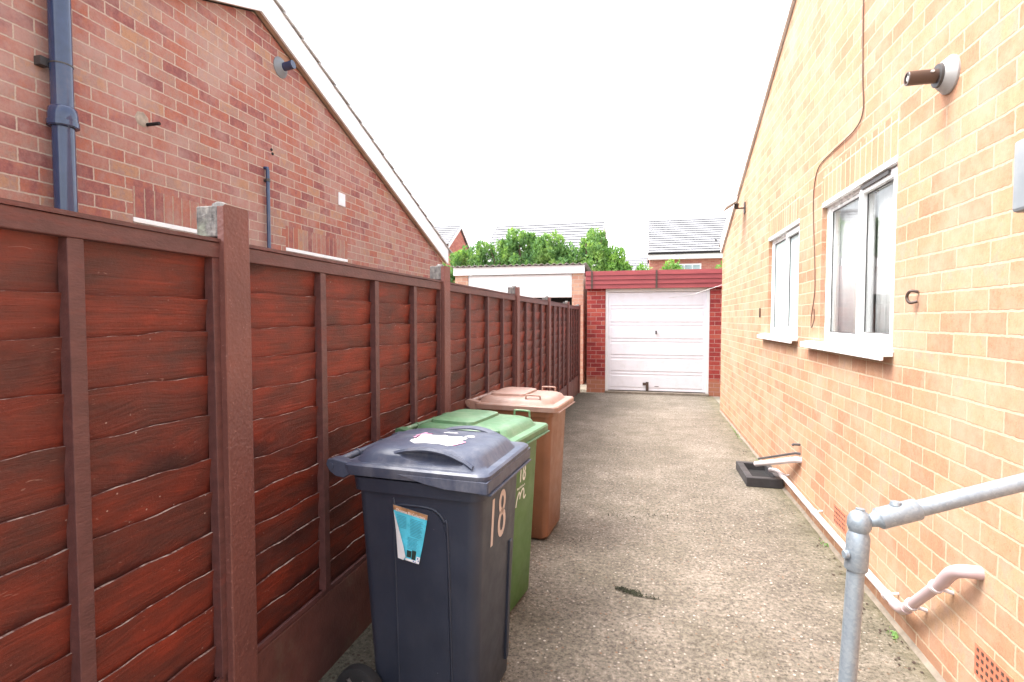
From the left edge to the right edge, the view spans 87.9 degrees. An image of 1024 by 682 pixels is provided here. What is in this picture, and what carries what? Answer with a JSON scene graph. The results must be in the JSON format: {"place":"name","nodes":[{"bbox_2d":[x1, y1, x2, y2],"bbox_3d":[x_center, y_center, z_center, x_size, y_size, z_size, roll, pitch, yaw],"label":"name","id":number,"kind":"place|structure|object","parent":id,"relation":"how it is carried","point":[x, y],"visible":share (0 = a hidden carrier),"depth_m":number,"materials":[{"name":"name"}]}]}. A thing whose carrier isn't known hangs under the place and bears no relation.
{"place":"outdoors","nodes":[
{"label":"outdoors","id":0,"kind":"place"},
{"bbox_2d":[443,263,454,280],"bbox_3d":[-2.302,-1.011,18.147,1.911,3.530,1.526,1,2,14],"label":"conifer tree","id":1,"kind":"object","parent":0,"point":[451,275],"visible":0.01,"depth_m":17.93,"materials":[{"name":"green plant"}]},
{"bbox_2d":[450,262,591,383],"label":"garage","id":2,"kind":"structure","parent":0,"point":[560,283],"depth_m":12.42,"materials":[{"name":"brick"}]},
{"bbox_2d":[468,274,571,297],"bbox_3d":[0.166,-1.288,12.539,2.500,0.540,0.048,1,2,14],"label":"raised door","id":3,"kind":"structure","parent":2,"relation":"in","point":[541,285],"depth_m":12.44,"materials":[{"name":"white paint"}]},
{"bbox_2d":[278,0,784,257],"label":"sky","id":4,"kind":"structure","parent":0,"point":[625,114],"materials":[{"name":"white"}]},
{"bbox_2d":[318,389,936,681],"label":"driveway","id":5,"kind":"structure","parent":0,"point":[759,597],"depth_m":3.12,"materials":[{"name":"concrete"}]},
{"bbox_2d":[326,426,530,681],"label":"wheelie bin","id":6,"kind":"object","parent":5,"relation":"on","point":[440,611],"visible":1,"depth_m":1.93,"materials":[{"name":"black plastic"}]},
{"bbox_2d":[393,504,427,563],"bbox_3d":[-0.365,0.695,1.901,0.139,0.207,0.016,1,3,18],"label":"leaflet","id":7,"kind":"object","parent":6,"relation":"attached to","point":[410,525],"visible":1,"depth_m":1.91,"materials":[{"name":"blue paper"}]},
{"bbox_2d":[395,409,549,610],"bbox_3d":[-0.193,0.885,2.837,0.669,1.006,0.532,1,3,23],"label":"wheelie bin","id":8,"kind":"object","parent":5,"relation":"on","point":[526,430],"visible":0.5,"depth_m":2.76,"materials":[{"name":"green plastic"}]},
{"bbox_2d":[465,386,574,538],"bbox_3d":[0.073,0.844,3.820,0.669,1.006,0.532,1,3,19],"label":"wheelie bin","id":9,"kind":"object","parent":5,"relation":"on","point":[547,407],"visible":0.55,"depth_m":3.59,"materials":[{"name":"brown plastic"}]},
{"bbox_2d":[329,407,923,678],"bbox_3d":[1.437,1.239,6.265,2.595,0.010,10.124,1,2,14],"label":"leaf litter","id":10,"kind":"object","parent":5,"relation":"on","point":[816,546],"visible":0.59,"depth_m":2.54,"materials":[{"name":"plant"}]},
{"bbox_2d":[591,503,734,599],"bbox_3d":[0.944,1.345,3.728,1.595,0.010,1.121,-2,3,-41],"label":"moss","id":11,"kind":"object","parent":5,"relation":"on","point":[630,591],"visible":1,"depth_m":2.94,"materials":[{"name":"plant"}]},
{"bbox_2d":[736,461,783,488],"bbox_3d":[2.324,1.255,5.011,0.305,0.085,0.580,1,2,14],"label":"gully surround","id":12,"kind":"object","parent":5,"relation":"on","point":[751,474],"visible":0.79,"depth_m":4.85,"materials":[{"name":"grey concrete"}]},
{"bbox_2d":[728,422,898,638],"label":"grass","id":13,"kind":"structure","parent":5,"relation":"on","point":[895,634],"depth_m":2.54,"materials":[{"name":"green plant"}]},
{"bbox_2d":[719,410,945,681],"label":"cement fillet","id":14,"kind":"object","parent":5,"relation":"on","point":[934,672],"visible":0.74,"depth_m":2.80,"materials":[{"name":"beige concrete"}]},
{"bbox_2d":[838,473,1023,681],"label":"handrail","id":15,"kind":"object","parent":5,"relation":"on","point":[861,522],"visible":1,"depth_m":1.13,"materials":[{"name":"metal"}]},
{"bbox_2d":[580,381,719,403],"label":"ground","id":16,"kind":"structure","parent":0,"point":[583,386],"depth_m":11.52,"materials":[{"name":"grey concrete"}]},
{"bbox_2d":[0,0,452,277],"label":"brick bungalow","id":17,"kind":"object","parent":16,"relation":"on","point":[214,94],"visible":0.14,"depth_m":4.35,"materials":[{"name":"red brick"}]},
{"bbox_2d":[34,0,79,211],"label":"soil pipe","id":18,"kind":"object","parent":17,"relation":"attached to","point":[62,120],"visible":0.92,"depth_m":3.16,"materials":[{"name":"black plastic"}]},
{"bbox_2d":[135,111,147,126],"bbox_3d":[-2.643,-1.584,3.791,0.004,0.117,0.114,1,2,14],"label":"mortar patch","id":19,"kind":"object","parent":17,"relation":"attached to","point":[141,119],"visible":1,"depth_m":3.79,"materials":[{"name":"beige concrete"}]},
{"bbox_2d":[146,122,160,126],"bbox_3d":[-2.590,-1.560,3.822,0.130,0.024,0.024,1,2,14],"label":"pipe stub","id":20,"kind":"object","parent":17,"relation":"attached to","point":[153,124],"visible":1,"depth_m":3.81,"materials":[{"name":"black plastic"}]},
{"bbox_2d":[133,217,196,234],"bbox_3d":[-2.633,-0.403,4.083,0.104,0.975,0.650,1,2,14],"label":"window","id":21,"kind":"structure","parent":17,"relation":"in","point":[136,220],"depth_m":3.98,"materials":[{"name":"white plastic"}]},
{"bbox_2d":[263,166,270,247],"bbox_3d":[-2.321,-0.230,5.069,0.080,2.847,0.046,1,2,14],"label":"overflow pipe","id":22,"kind":"object","parent":17,"relation":"attached to","point":[267,179],"visible":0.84,"depth_m":5.01,"materials":[{"name":"black plastic"}]},
{"bbox_2d":[273,56,295,78],"bbox_3d":[-2.202,-2.684,5.195,0.155,0.196,0.196,1,2,14],"label":"flue","id":23,"kind":"object","parent":17,"relation":"attached to","point":[282,68],"visible":1,"depth_m":5.16,"materials":[{"name":"black plastic"}]},
{"bbox_2d":[286,247,347,261],"bbox_3d":[-2.176,-0.479,5.910,0.104,0.975,1.140,1,2,14],"label":"window","id":24,"kind":"structure","parent":17,"relation":"in","point":[287,249],"depth_m":5.80,"materials":[{"name":"white plastic"}]},
{"bbox_2d":[338,192,344,206],"bbox_3d":[-2.014,-1.673,6.284,0.012,0.150,0.140,1,2,14],"label":"vent cover","id":25,"kind":"object","parent":17,"relation":"attached to","point":[341,199],"visible":1,"depth_m":6.27,"materials":[{"name":"white plastic"}]},
{"bbox_2d":[0,197,580,681],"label":"lap fence","id":26,"kind":"object","parent":16,"relation":"on","point":[184,417],"visible":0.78,"depth_m":1.65,"materials":[{"name":"paint"}]},
{"bbox_2d":[434,225,469,281],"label":"house","id":27,"kind":"structure","parent":16,"relation":"on","point":[454,238],"depth_m":33.07,"materials":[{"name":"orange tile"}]},
{"bbox_2d":[449,244,484,282],"bbox_3d":[-1.517,-1.273,17.983,1.844,4.072,1.768,-1,3,-22],"label":"conifer tree","id":28,"kind":"object","parent":16,"relation":"on","point":[460,257],"visible":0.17,"depth_m":17.47,"materials":[{"name":"green plant"}]},
{"bbox_2d":[475,238,519,265],"bbox_3d":[-0.556,-1.324,17.664,2.314,4.188,1.761,1,2,14],"label":"conifer tree","id":29,"kind":"object","parent":16,"relation":"on","point":[491,252],"visible":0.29,"depth_m":17.41,"materials":[{"name":"green plant"}]},
{"bbox_2d":[495,227,537,265],"bbox_3d":[0.415,-1.480,17.473,2.042,4.522,1.978,-1,2,-17],"label":"conifer tree","id":30,"kind":"object","parent":16,"relation":"on","point":[522,239],"visible":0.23,"depth_m":17.10,"materials":[{"name":"green plant"}]},
{"bbox_2d":[523,229,566,264],"bbox_3d":[1.359,-1.421,17.176,2.076,4.431,1.493,1,2,14],"label":"conifer tree","id":31,"kind":"object","parent":16,"relation":"on","point":[542,252],"visible":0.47,"depth_m":16.80,"materials":[{"name":"green plant"}]},
{"bbox_2d":[487,220,606,270],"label":"house","id":32,"kind":"structure","parent":16,"relation":"on","point":[574,232],"depth_m":31.31,"materials":[{"name":"grey tile"}]},
{"bbox_2d":[553,241,584,263],"bbox_3d":[1.927,-1.196,17.057,1.857,3.986,1.527,2,3,40],"label":"conifer tree","id":33,"kind":"object","parent":16,"relation":"on","point":[567,253],"visible":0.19,"depth_m":16.74,"materials":[{"name":"green plant"}]},
{"bbox_2d":[568,227,618,270],"bbox_3d":[2.717,-1.408,16.854,1.808,4.430,1.552,1,2,14],"label":"conifer tree","id":34,"kind":"object","parent":16,"relation":"on","point":[593,242],"visible":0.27,"depth_m":16.55,"materials":[{"name":"green plant"}]},
{"bbox_2d":[596,245,633,270],"bbox_3d":[3.247,-1.102,16.703,1.516,3.832,1.103,-1,3,-18],"label":"conifer tree","id":35,"kind":"object","parent":16,"relation":"on","point":[613,258],"visible":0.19,"depth_m":16.49,"materials":[{"name":"green plant"}]},
{"bbox_2d":[625,257,648,269],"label":"house","id":36,"kind":"structure","parent":16,"relation":"on","point":[634,262],"depth_m":37.83,"materials":[{"name":"grey tile"}]},
{"bbox_2d":[636,261,652,269],"bbox_3d":[3.986,-0.829,16.486,1.157,3.307,1.013,1,2,14],"label":"shrub","id":37,"kind":"object","parent":16,"relation":"on","point":[640,266],"visible":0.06,"depth_m":16.34,"materials":[{"name":"green plant"}]},
{"bbox_2d":[585,268,721,396],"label":"garage","id":38,"kind":"structure","parent":16,"relation":"on","point":[649,332],"depth_m":10.58,"materials":[{"name":"paint"}]},
{"bbox_2d":[660,258,683,269],"bbox_3d":[4.953,-0.852,16.198,1.216,3.376,1.044,1,2,14],"label":"shrub","id":39,"kind":"object","parent":16,"relation":"on","point":[672,265],"visible":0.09,"depth_m":16.16,"materials":[{"name":"green plant"}]},
{"bbox_2d":[647,217,726,269],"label":"house","id":40,"kind":"structure","parent":16,"relation":"on","point":[691,243],"depth_m":28.49,"materials":[{"name":"grey tile"}]},
{"bbox_2d":[680,263,700,268],"bbox_3d":[9.330,-3.629,28.124,1.300,0.920,0.140,1,2,14],"label":"window","id":41,"kind":"structure","parent":40,"relation":"in","point":[686,266],"depth_m":28.02,"materials":[{"name":"white plastic"}]},
{"bbox_2d":[719,0,1023,681],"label":"brick bungalow","id":42,"kind":"object","parent":16,"relation":"on","point":[923,398],"visible":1,"depth_m":2.61,"materials":[{"name":"beige brick"}]},
{"bbox_2d":[723,196,745,213],"bbox_3d":[2.830,-1.718,6.752,0.248,0.200,0.276,1,2,14],"label":"security light","id":43,"kind":"object","parent":42,"relation":"attached to","point":[730,201],"visible":1,"depth_m":6.68,"materials":[{"name":"white plastic"}]},
{"bbox_2d":[754,452,801,466],"bbox_3d":[2.275,1.028,4.561,0.079,0.302,0.738,0,2,-3],"label":"sink waste pipe","id":44,"kind":"object","parent":42,"relation":"attached to","point":[779,461],"visible":0.84,"depth_m":4.48,"materials":[{"name":"grey plastic"}]},
{"bbox_2d":[757,218,799,343],"bbox_3d":[2.517,-0.516,4.956,0.160,1.022,1.330,1,2,14],"label":"window","id":45,"kind":"structure","parent":42,"relation":"in","point":[785,243],"depth_m":4.81,"materials":[{"name":"white plastic"}]},
{"bbox_2d":[810,0,863,327],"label":"cable","id":46,"kind":"object","parent":42,"relation":"attached to","point":[813,311],"visible":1,"depth_m":3.47,"materials":[{"name":"brown plastic"}]},
{"bbox_2d":[834,503,845,533],"bbox_3d":[2.087,1.126,3.373,0.014,0.120,0.214,1,2,14],"label":"airbrick","id":47,"kind":"object","parent":42,"relation":"attached to","point":[839,517],"visible":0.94,"depth_m":3.36,"materials":[{"name":"ceramic"}]},
{"bbox_2d":[838,200,858,332],"bbox_3d":[2.241,-0.456,3.495,0.014,0.950,0.540,1,2,14],"label":"net curtain","id":48,"kind":"object","parent":42,"relation":"hanging from","point":[848,268],"visible":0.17,"depth_m":3.57,"materials":[{"name":"white fabric"}]},
{"bbox_2d":[800,155,897,360],"bbox_3d":[2.113,-0.443,3.340,0.160,1.032,1.435,1,2,14],"label":"window","id":49,"kind":"structure","parent":42,"relation":"in","point":[864,343],"depth_m":3.14,"materials":[{"name":"white plastic"}]},
{"bbox_2d":[768,468,984,614],"bbox_3d":[2.044,1.012,3.386,0.116,0.474,2.944,1,2,13],"label":"waste pipe","id":50,"kind":"object","parent":42,"relation":"attached to","point":[944,579],"visible":0.96,"depth_m":2.33,"materials":[{"name":"white plastic"}]},
{"bbox_2d":[875,182,893,332],"bbox_3d":[2.125,-0.434,2.973,0.025,0.950,0.330,1,2,14],"label":"curtain","id":51,"kind":"object","parent":42,"relation":"hanging from","point":[884,261],"visible":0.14,"depth_m":3.05,"materials":[{"name":"white fabric"}]},
{"bbox_2d":[905,289,917,303],"bbox_3d":[1.842,-0.203,2.449,0.021,0.068,0.053,-2,3,-33],"label":"pipe clip","id":52,"kind":"object","parent":42,"relation":"attached to","point":[908,301],"visible":1,"depth_m":2.45,"materials":[{"name":"brown plastic"}]},
{"bbox_2d":[904,54,960,94],"bbox_3d":[1.738,-1.103,2.217,0.157,0.152,0.152,1,2,14],"label":"flue","id":53,"kind":"object","parent":42,"relation":"attached to","point":[942,77],"visible":1,"depth_m":2.19,"materials":[{"name":"grey plastic"}]},
{"bbox_2d":[974,642,1013,681],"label":"airbrick","id":54,"kind":"object","parent":42,"relation":"attached to","point":[988,667],"visible":1,"depth_m":1.92,"materials":[{"name":"ceramic"}]},
{"bbox_2d":[1012,139,1023,212],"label":"meter box","id":55,"kind":"object","parent":42,"relation":"attached to","point":[1018,194],"visible":1,"depth_m":1.71,"materials":[{"name":"white plastic"}]}
]}

